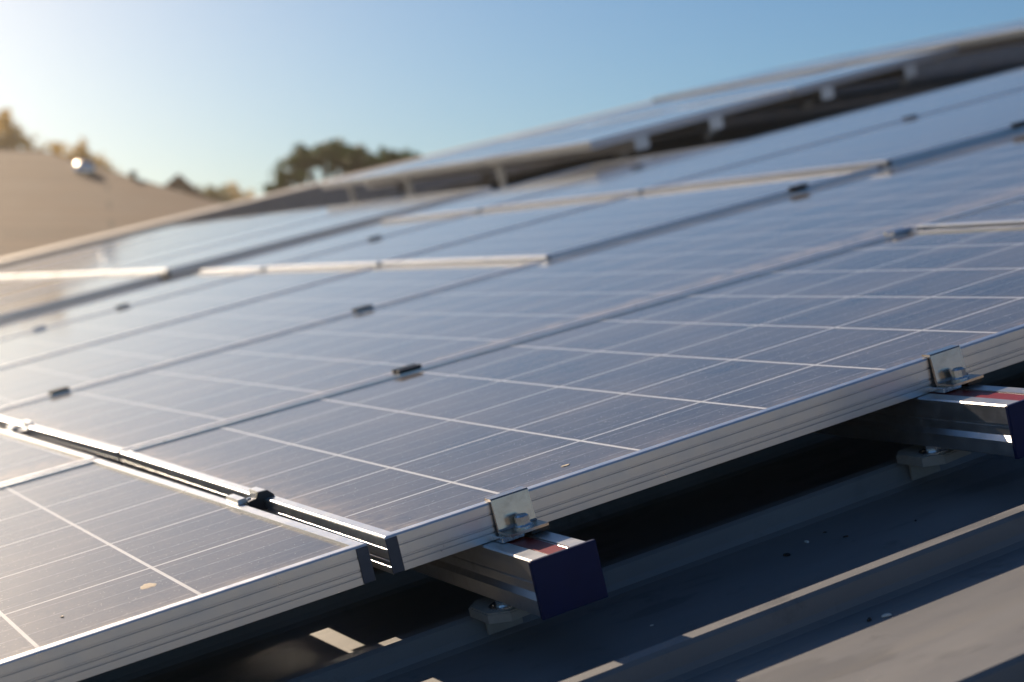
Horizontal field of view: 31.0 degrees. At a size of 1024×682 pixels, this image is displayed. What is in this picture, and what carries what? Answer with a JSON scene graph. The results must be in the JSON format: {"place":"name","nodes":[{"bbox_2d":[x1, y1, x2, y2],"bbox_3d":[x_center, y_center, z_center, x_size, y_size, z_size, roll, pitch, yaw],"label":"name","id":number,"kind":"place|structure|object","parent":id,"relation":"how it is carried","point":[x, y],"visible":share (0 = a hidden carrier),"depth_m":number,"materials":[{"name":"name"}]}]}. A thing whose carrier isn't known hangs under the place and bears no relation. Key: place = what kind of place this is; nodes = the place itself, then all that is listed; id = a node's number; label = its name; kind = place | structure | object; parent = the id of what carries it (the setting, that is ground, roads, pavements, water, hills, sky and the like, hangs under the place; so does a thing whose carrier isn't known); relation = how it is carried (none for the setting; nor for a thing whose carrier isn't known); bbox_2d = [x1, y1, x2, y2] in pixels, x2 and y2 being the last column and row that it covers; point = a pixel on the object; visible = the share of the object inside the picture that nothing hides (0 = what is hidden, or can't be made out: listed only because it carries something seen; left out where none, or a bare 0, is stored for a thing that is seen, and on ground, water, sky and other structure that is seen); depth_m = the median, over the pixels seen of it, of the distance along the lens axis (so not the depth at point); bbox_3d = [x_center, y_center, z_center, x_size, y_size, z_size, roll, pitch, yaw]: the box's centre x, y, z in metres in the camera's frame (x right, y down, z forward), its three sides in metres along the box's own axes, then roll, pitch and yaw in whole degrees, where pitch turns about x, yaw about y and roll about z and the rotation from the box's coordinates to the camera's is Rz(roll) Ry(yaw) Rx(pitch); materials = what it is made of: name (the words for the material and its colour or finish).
{"place":"outdoors","nodes":[
{"label":"outdoors","id":0,"kind":"place"},
{"bbox_2d":[164,174,210,199],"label":"gabled house","id":1,"kind":"structure","parent":0,"point":[178,182],"depth_m":42.44,"materials":[{"name":"red tile"}]},
{"bbox_2d":[0,0,1023,200],"label":"sky","id":2,"kind":"structure","parent":0,"point":[215,93],"materials":[{"name":"blue"}]},
{"label":"ground","id":3,"kind":"structure","parent":0,"visible":0},
{"bbox_2d":[0,107,42,149],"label":"backlit tree","id":4,"kind":"object","parent":3,"relation":"on","point":[9,137],"visible":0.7,"depth_m":50.88,"materials":[{"name":"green plant"}]},
{"bbox_2d":[42,137,99,165],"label":"backlit tree","id":5,"kind":"object","parent":3,"relation":"on","point":[81,151],"visible":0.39,"depth_m":49.62,"materials":[{"name":"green plant"}]},
{"bbox_2d":[94,151,121,172],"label":"backlit tree","id":6,"kind":"object","parent":3,"relation":"on","point":[103,164],"visible":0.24,"depth_m":53.98,"materials":[{"name":"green plant"}]},
{"bbox_2d":[0,149,224,258],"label":"neighbour house","id":7,"kind":"structure","parent":3,"relation":"on","point":[47,199],"depth_m":27.50,"materials":[{"name":"beige paint"}]},
{"bbox_2d":[196,184,235,203],"bbox_3d":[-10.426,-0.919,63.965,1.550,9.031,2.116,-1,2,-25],"label":"yellow green bush","id":8,"kind":"object","parent":3,"relation":"on","point":[215,195],"visible":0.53,"depth_m":63.42,"materials":[{"name":"green plant"}]},
{"bbox_2d":[220,181,246,202],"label":"distant tree","id":9,"kind":"object","parent":3,"relation":"on","point":[233,190],"visible":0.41,"depth_m":89.70,"materials":[{"name":"green plant"}]},
{"bbox_2d":[238,189,255,200],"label":"distant tree","id":10,"kind":"object","parent":3,"relation":"on","point":[249,195],"visible":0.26,"depth_m":89.20,"materials":[{"name":"green plant"}]},
{"bbox_2d":[260,137,422,194],"bbox_3d":[-2.995,0.362,33.146,2.950,8.142,2.574,0,2,0],"label":"umbrella tree","id":11,"kind":"object","parent":3,"relation":"on","point":[335,156],"visible":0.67,"depth_m":32.53,"materials":[{"name":"green plant"}]},
{"bbox_2d":[0,44,1023,681],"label":"building","id":12,"kind":"structure","parent":3,"relation":"on","point":[706,576],"depth_m":1.84,"materials":[{"name":"paint"}]},
{"bbox_2d":[0,277,51,289],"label":"solar panel","id":13,"kind":"object","parent":12,"relation":"on","point":[10,283],"visible":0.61,"depth_m":9.07,"materials":[{"name":"glass"}]},
{"bbox_2d":[0,275,100,300],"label":"solar panel","id":14,"kind":"object","parent":12,"relation":"on","point":[29,288],"visible":0.62,"depth_m":8.16,"materials":[{"name":"glass"}]},
{"bbox_2d":[0,273,163,324],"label":"solar panel","id":15,"kind":"object","parent":12,"relation":"on","point":[56,298],"visible":0.88,"depth_m":6.89,"materials":[{"name":"glass"}]},
{"bbox_2d":[0,221,210,272],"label":"solar panel","id":16,"kind":"object","parent":12,"relation":"on","point":[86,249],"visible":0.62,"depth_m":11.42,"materials":[{"name":"glass"}]},
{"bbox_2d":[0,214,264,278],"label":"solar panel","id":17,"kind":"object","parent":12,"relation":"on","point":[16,273],"visible":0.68,"depth_m":10.45,"materials":[{"name":"glass"}]},
{"bbox_2d":[19,207,323,277],"bbox_3d":[-1.758,-0.493,9.512,1.397,0.037,1.026,-16,8,-24],"label":"solar panel","id":18,"kind":"object","parent":12,"relation":"on","point":[55,271],"visible":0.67,"depth_m":9.52,"materials":[{"name":"glass"}]},
{"bbox_2d":[58,198,396,276],"bbox_3d":[-1.326,-0.468,8.588,1.397,0.037,1.026,-16,8,-24],"label":"solar panel","id":19,"kind":"object","parent":12,"relation":"on","point":[103,268],"visible":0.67,"depth_m":8.58,"materials":[{"name":"glass"}]},
{"bbox_2d":[106,186,493,278],"bbox_3d":[-0.894,-0.443,7.665,1.397,0.037,1.026,-16,8,-24],"label":"solar panel","id":20,"kind":"object","parent":12,"relation":"on","point":[183,263],"visible":0.79,"depth_m":7.42,"materials":[{"name":"glass"}]},
{"bbox_2d":[200,213,470,273],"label":"solar panel","id":21,"kind":"object","parent":12,"relation":"on","point":[259,262],"visible":0.66,"depth_m":6.31,"materials":[{"name":"glass"}]},
{"bbox_2d":[368,235,380,239],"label":"clamp","id":22,"kind":"object","parent":21,"relation":"attached to","point":[373,237],"visible":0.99,"depth_m":5.97,"materials":[{"name":"metal"}]},
{"bbox_2d":[343,185,356,203],"bbox_3d":[-0.878,-0.768,10.294,0.060,0.198,0.100,-16,8,-24],"label":"support bracket","id":23,"kind":"object","parent":12,"relation":"on","point":[352,194],"visible":0.43,"depth_m":10.27,"materials":[{"name":"metal"}]},
{"bbox_2d":[399,176,414,196],"bbox_3d":[-0.519,-0.748,9.525,0.060,0.198,0.100,-16,8,-24],"label":"support bracket","id":24,"kind":"object","parent":12,"relation":"on","point":[409,187],"visible":0.38,"depth_m":9.51,"materials":[{"name":"metal"}]},
{"bbox_2d":[392,110,669,178],"bbox_3d":[0.115,-0.997,9.375,1.200,0.036,1.219,-16,8,-24],"label":"solar panel","id":25,"kind":"object","parent":24,"relation":"on","point":[469,160],"visible":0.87,"depth_m":9.31,"materials":[{"name":"glass"}]},
{"bbox_2d":[265,194,633,270],"bbox_3d":[-0.209,-0.308,5.543,0.817,0.036,0.996,-16,8,-24],"label":"solar panel","id":26,"kind":"object","parent":12,"relation":"on","point":[375,252],"visible":0.68,"depth_m":5.49,"materials":[{"name":"glass"}]},
{"bbox_2d":[490,162,507,188],"bbox_3d":[-0.040,-0.720,8.500,0.060,0.198,0.100,-16,8,-24],"label":"support bracket","id":27,"kind":"object","parent":12,"relation":"on","point":[501,175],"visible":0.46,"depth_m":8.48,"materials":[{"name":"metal"}]},
{"bbox_2d":[367,135,649,191],"bbox_3d":[-0.132,-0.849,9.200,0.079,0.094,3.200,-16,8,-24],"label":"mounting rail","id":28,"kind":"object","parent":12,"relation":"attached to","point":[635,144],"visible":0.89,"depth_m":8.60,"materials":[{"name":"metal"}]},
{"bbox_2d":[321,126,577,189],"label":"solar panel","id":29,"kind":"object","parent":28,"relation":"on","point":[384,174],"visible":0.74,"depth_m":10.30,"materials":[{"name":"glass"}]},
{"bbox_2d":[480,89,791,165],"bbox_3d":[0.571,-0.970,8.399,1.200,0.036,1.311,-16,8,-24],"label":"solar panel","id":30,"kind":"object","parent":28,"relation":"on","point":[622,132],"visible":1,"depth_m":8.13,"materials":[{"name":"glass"}]},
{"bbox_2d":[411,531,607,634],"bbox_3d":[-0.988,0.173,3.874,0.079,0.094,4.912,-16,8,-24],"label":"mounting rail","id":31,"kind":"object","parent":12,"relation":"on","point":[544,575],"visible":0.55,"depth_m":1.68,"materials":[{"name":"metal"}]},
{"bbox_2d":[0,272,254,338],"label":"solar panel","id":32,"kind":"object","parent":31,"relation":"on","point":[181,284],"visible":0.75,"depth_m":5.97,"materials":[{"name":"glass"}]},
{"bbox_2d":[115,303,128,308],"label":"clamp","id":33,"kind":"object","parent":32,"relation":"attached to","point":[122,305],"visible":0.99,"depth_m":5.62,"materials":[{"name":"metal"}]},
{"bbox_2d":[0,267,370,366],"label":"solar panel","id":34,"kind":"object","parent":31,"relation":"on","point":[32,344],"visible":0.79,"depth_m":5.11,"materials":[{"name":"glass"}]},
{"bbox_2d":[31,325,45,329],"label":"clamp","id":35,"kind":"object","parent":34,"relation":"attached to","point":[38,327],"visible":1,"depth_m":5.51,"materials":[{"name":"metal"}]},
{"bbox_2d":[0,261,538,408],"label":"solar panel","id":36,"kind":"object","parent":31,"relation":"on","point":[143,349],"visible":0.8,"depth_m":4.17,"materials":[{"name":"glass"}]},
{"bbox_2d":[48,386,69,394],"bbox_3d":[-0.883,0.100,3.604,0.037,0.013,0.030,-16,8,-24],"label":"clamp","id":37,"kind":"object","parent":36,"relation":"attached to","point":[58,390],"visible":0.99,"depth_m":3.59,"materials":[{"name":"metal"}]},
{"bbox_2d":[0,131,1023,465],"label":"solar panel","id":38,"kind":"object","parent":31,"relation":"on","point":[110,419],"visible":0.72,"depth_m":3.34,"materials":[{"name":"glass"}]},
{"bbox_2d":[6,420,33,432],"bbox_3d":[-0.847,0.148,3.185,0.038,0.013,0.050,-16,8,-24],"label":"clamp","id":39,"kind":"object","parent":38,"relation":"attached to","point":[25,423],"visible":1,"depth_m":3.17,"materials":[{"name":"metal"}]},
{"bbox_2d":[352,305,372,311],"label":"clamp","id":40,"kind":"object","parent":38,"relation":"attached to","point":[364,307],"visible":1,"depth_m":3.83,"materials":[{"name":"metal"}]},
{"bbox_2d":[788,183,808,191],"bbox_3d":[0.658,-0.352,4.245,0.037,0.013,0.030,-17,8,-24],"label":"clamp","id":41,"kind":"object","parent":38,"relation":"attached to","point":[798,187],"visible":1,"depth_m":4.24,"materials":[{"name":"metal"}]},
{"bbox_2d":[883,227,912,236],"bbox_3d":[0.639,-0.179,3.059,0.037,0.013,0.030,-16,8,-24],"label":"clamp","id":42,"kind":"object","parent":38,"relation":"attached to","point":[896,231],"visible":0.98,"depth_m":3.05,"materials":[{"name":"metal"}]},
{"bbox_2d":[484,486,548,543],"bbox_3d":[0.004,0.164,1.742,0.048,0.040,0.044,-16,8,-24],"label":"end clamp","id":43,"kind":"object","parent":31,"relation":"attached to","point":[514,514],"visible":1,"depth_m":1.74,"materials":[{"name":"silver metal"}]},
{"bbox_2d":[120,226,1023,573],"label":"solar panel","id":44,"kind":"object","parent":31,"relation":"on","point":[404,472],"visible":0.93,"depth_m":2.18,"materials":[{"name":"glass"}]},
{"bbox_2d":[392,363,421,374],"bbox_3d":[-0.157,0.045,2.770,0.037,0.013,0.030,-16,8,-24],"label":"clamp","id":45,"kind":"object","parent":44,"relation":"attached to","point":[406,368],"visible":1,"depth_m":2.76,"materials":[{"name":"metal"}]},
{"bbox_2d":[381,140,741,222],"bbox_3d":[0.148,-0.566,6.777,1.114,0.036,0.922,-16,8,-24],"label":"solar panel","id":46,"kind":"object","parent":12,"relation":"on","point":[474,203],"visible":0.63,"depth_m":6.72,"materials":[{"name":"glass"}]},
{"bbox_2d":[381,165,881,266],"bbox_3d":[0.259,-0.294,4.638,0.890,0.036,1.050,-16,8,-24],"label":"solar panel","id":47,"kind":"object","parent":12,"relation":"on","point":[567,233],"visible":0.75,"depth_m":4.52,"materials":[{"name":"glass"}]},
{"bbox_2d":[648,115,723,140],"bbox_3d":[0.232,-0.964,9.425,0.079,0.094,3.095,-16,8,-24],"label":"mounting rail","id":48,"kind":"object","parent":12,"relation":"attached to","point":[709,125],"visible":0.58,"depth_m":8.11,"materials":[{"name":"metal"}]},
{"bbox_2d":[481,68,1023,210],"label":"solar panel","id":49,"kind":"object","parent":12,"relation":"on","point":[634,181],"visible":0.7,"depth_m":6.07,"materials":[{"name":"glass"}]},
{"bbox_2d":[902,114,917,118],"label":"clamp","id":50,"kind":"object","parent":49,"relation":"attached to","point":[910,116],"visible":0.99,"depth_m":5.68,"materials":[{"name":"metal"}]},
{"bbox_2d":[722,86,834,115],"bbox_3d":[0.828,-1.151,9.794,0.079,0.094,2.922,-16,8,-24],"label":"mounting rail","id":51,"kind":"object","parent":12,"relation":"attached to","point":[818,95],"visible":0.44,"depth_m":8.63,"materials":[{"name":"metal"}]},
{"bbox_2d":[642,88,1023,192],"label":"solar panel","id":52,"kind":"object","parent":12,"relation":"on","point":[937,132],"visible":0.73,"depth_m":4.99,"materials":[{"name":"glass"}]},
{"bbox_2d":[1011,120,1023,128],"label":"clamp","id":53,"kind":"object","parent":52,"relation":"attached to","point":[1019,124],"visible":1,"depth_m":4.48,"materials":[{"name":"metal"}]},
{"bbox_2d":[833,64,916,89],"bbox_3d":[1.319,-1.305,10.089,0.079,0.094,2.796,-16,8,-24],"label":"mounting rail","id":54,"kind":"object","parent":12,"relation":"attached to","point":[906,72],"visible":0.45,"depth_m":8.95,"materials":[{"name":"metal"}]},
{"bbox_2d":[507,84,746,138],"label":"solar panel","id":55,"kind":"object","parent":54,"relation":"on","point":[620,113],"visible":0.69,"depth_m":10.98,"materials":[{"name":"glass"}]},
{"bbox_2d":[586,66,842,124],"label":"solar panel","id":56,"kind":"object","parent":54,"relation":"on","point":[707,97],"visible":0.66,"depth_m":10.07,"materials":[{"name":"glass"}]},
{"bbox_2d":[681,45,958,107],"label":"solar panel","id":57,"kind":"object","parent":54,"relation":"on","point":[817,81],"visible":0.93,"depth_m":8.89,"materials":[{"name":"glass"}]},
{"bbox_2d":[881,613,891,616],"bbox_3d":[0.320,0.234,1.582,0.009,0.002,0.006,-13,8,7],"label":"litter fleck","id":58,"kind":"object","parent":12,"relation":"on","point":[886,614],"visible":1,"depth_m":1.58},
{"bbox_2d":[813,385,1023,479],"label":"mounting rail","id":59,"kind":"object","parent":12,"relation":"on","point":[936,430],"visible":0.2,"depth_m":1.92,"materials":[{"name":"metal"}]},
{"bbox_2d":[922,345,983,392],"bbox_3d":[0.464,0.029,1.948,0.048,0.040,0.044,-16,8,-24],"label":"end clamp","id":60,"kind":"object","parent":59,"relation":"attached to","point":[948,367],"visible":1,"depth_m":1.95,"materials":[{"name":"silver metal"}]},
{"bbox_2d":[916,196,1023,230],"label":"solar panel","id":61,"kind":"object","parent":59,"relation":"on","point":[1010,212],"visible":0.45,"depth_m":3.00,"materials":[{"name":"glass"}]},
{"bbox_2d":[927,35,1023,60],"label":"mounting rail","id":62,"kind":"object","parent":12,"relation":"attached to","point":[996,44],"depth_m":9.56,"materials":[{"name":"metal"}]},
{"bbox_3d":[-1.723,0.389,3.537,0.079,0.094,4.912,-16,8,-24],"label":"mounting rail","id":63,"kind":"object","parent":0,"visible":0},
{"bbox_2d":[0,429,97,485],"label":"solar panel","id":64,"kind":"object","parent":63,"relation":"on","point":[22,457],"visible":0.54,"depth_m":2.76,"materials":[{"name":"glass"}]},
{"bbox_2d":[0,458,375,681],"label":"solar panel","id":65,"kind":"object","parent":63,"relation":"on","point":[105,566],"visible":1,"depth_m":1.78,"materials":[{"name":"glass"}]},
{"bbox_2d":[226,487,273,510],"bbox_3d":[-0.288,0.175,2.040,0.040,0.021,0.052,-16,8,-24],"label":"clamp","id":66,"kind":"object","parent":65,"relation":"attached to","point":[257,497],"visible":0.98,"depth_m":2.02,"materials":[{"name":"metal"}]},
{"bbox_3d":[2.694,-1.653,10.220,0.079,0.094,5.004,-16,8,-24],"label":"mounting rail","id":67,"kind":"object","parent":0,"visible":0},
{"bbox_2d":[652,52,858,102],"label":"solar panel","id":68,"kind":"object","parent":67,"relation":"on","point":[718,86],"visible":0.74,"depth_m":12.00,"materials":[{"name":"glass"}]},
{"bbox_2d":[732,32,960,86],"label":"solar panel","id":69,"kind":"object","parent":67,"relation":"on","point":[818,66],"visible":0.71,"depth_m":11.08,"materials":[{"name":"glass"}]},
{"bbox_2d":[826,20,1023,68],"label":"solar panel","id":70,"kind":"object","parent":67,"relation":"on","point":[932,44],"visible":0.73,"depth_m":10.18,"materials":[{"name":"glass"}]},
{"bbox_2d":[938,23,1023,47],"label":"solar panel","id":71,"kind":"object","parent":67,"relation":"on","point":[1008,32],"visible":0.9,"depth_m":9.29,"materials":[{"name":"glass"}]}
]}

